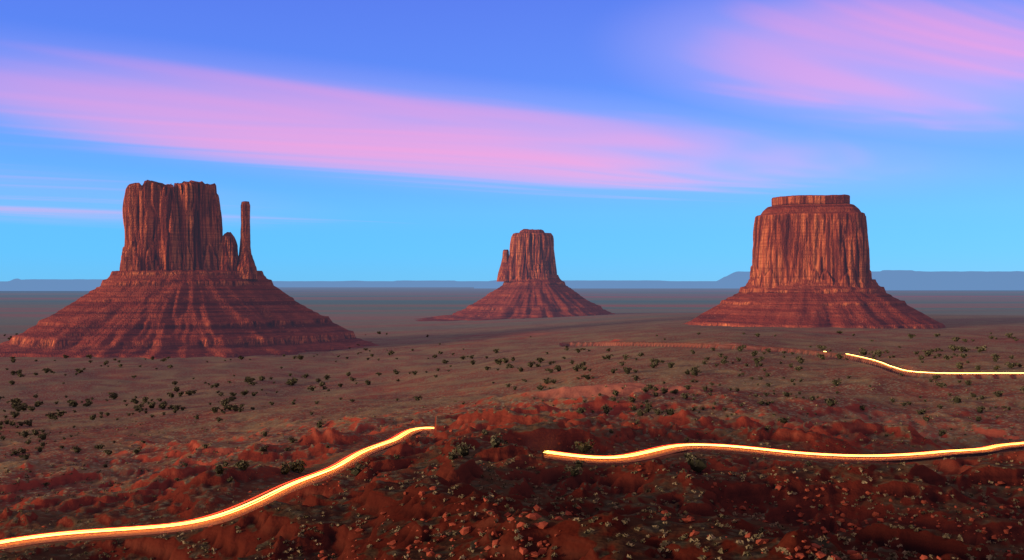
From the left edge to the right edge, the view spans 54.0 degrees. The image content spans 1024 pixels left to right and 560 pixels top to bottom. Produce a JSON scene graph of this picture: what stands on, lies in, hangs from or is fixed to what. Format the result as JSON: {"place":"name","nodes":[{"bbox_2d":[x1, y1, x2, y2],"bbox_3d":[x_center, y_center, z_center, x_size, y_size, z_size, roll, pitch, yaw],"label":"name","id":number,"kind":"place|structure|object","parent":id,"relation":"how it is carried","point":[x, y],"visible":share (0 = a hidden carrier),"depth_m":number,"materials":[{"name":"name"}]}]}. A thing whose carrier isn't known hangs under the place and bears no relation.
{"place":"outdoors","nodes":[
{"label":"outdoors","id":0,"kind":"place"},
{"bbox_2d":[0,287,1023,559],"bbox_3d":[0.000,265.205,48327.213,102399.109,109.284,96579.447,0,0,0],"label":"desert ground","id":1,"kind":"structure","parent":0,"point":[636,323],"depth_m":451.89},
{"bbox_2d":[0,180,378,358],"bbox_3d":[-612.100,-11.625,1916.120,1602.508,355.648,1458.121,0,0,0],"label":"butte","id":2,"kind":"object","parent":1,"relation":"on","point":[186,281],"visible":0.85,"depth_m":1815.94,"materials":[{"name":"stone"}]},
{"bbox_2d":[0,331,1023,485],"bbox_3d":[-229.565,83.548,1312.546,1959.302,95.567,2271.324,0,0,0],"label":"juniper shrubs","id":3,"kind":"object","parent":1,"relation":"on","point":[698,465],"visible":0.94,"depth_m":770.94,"materials":[{"name":"green plant"}]},
{"bbox_2d":[0,379,1023,559],"bbox_3d":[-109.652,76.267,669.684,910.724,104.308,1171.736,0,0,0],"label":"sagebrush tufts","id":4,"kind":"object","parent":1,"relation":"on","point":[665,543],"visible":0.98,"depth_m":151.71,"materials":[{"name":"green plant"}]},
{"bbox_2d":[0,417,1023,559],"bbox_3d":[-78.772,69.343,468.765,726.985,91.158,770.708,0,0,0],"label":"rubble rocks","id":5,"kind":"object","parent":1,"relation":"on","point":[853,554],"visible":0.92,"depth_m":115.85,"materials":[{"name":"brown stone"}]},
{"bbox_2d":[415,229,614,320],"bbox_3d":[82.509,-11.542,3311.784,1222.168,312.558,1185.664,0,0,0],"label":"butte","id":6,"kind":"object","parent":1,"relation":"on","point":[534,285],"visible":0.77,"depth_m":3215.18,"materials":[{"name":"stone"}]},
{"bbox_2d":[683,194,945,328],"bbox_3d":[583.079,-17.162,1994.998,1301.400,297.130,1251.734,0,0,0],"label":"butte","id":7,"kind":"object","parent":1,"relation":"on","point":[810,267],"visible":0.62,"depth_m":1900.93,"materials":[{"name":"stone"}]},
{"bbox_2d":[0,270,1023,290],"bbox_3d":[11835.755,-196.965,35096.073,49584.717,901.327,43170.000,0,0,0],"label":"distant mesas","id":8,"kind":"structure","parent":0,"point":[940,280],"depth_m":25373.72,"materials":[{"name":"blue stone"}]},
{"bbox_2d":[0,428,1023,548],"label":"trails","id":9,"kind":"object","parent":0,"point":[270,499],"depth_m":246.32,"materials":[{"name":"yellow"}]},
{"bbox_2d":[0,427,1018,540],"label":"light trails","id":10,"kind":"object","parent":9,"relation":"on","point":[419,427],"visible":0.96,"depth_m":251.69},
{"bbox_2d":[0,427,1023,543],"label":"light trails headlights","id":11,"kind":"object","parent":9,"relation":"on","point":[188,522],"visible":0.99,"depth_m":246.40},
{"bbox_2d":[0,0,1023,280],"label":"sky","id":12,"kind":"structure","parent":0,"point":[363,140],"materials":[{"name":"blue"}]},
{"bbox_2d":[662,342,996,374],"bbox_3d":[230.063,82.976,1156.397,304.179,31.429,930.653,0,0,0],"label":"valley road","id":13,"kind":"structure","parent":0,"point":[883,364],"depth_m":805.30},
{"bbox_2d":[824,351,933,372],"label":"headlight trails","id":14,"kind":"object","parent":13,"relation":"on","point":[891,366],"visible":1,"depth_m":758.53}
]}

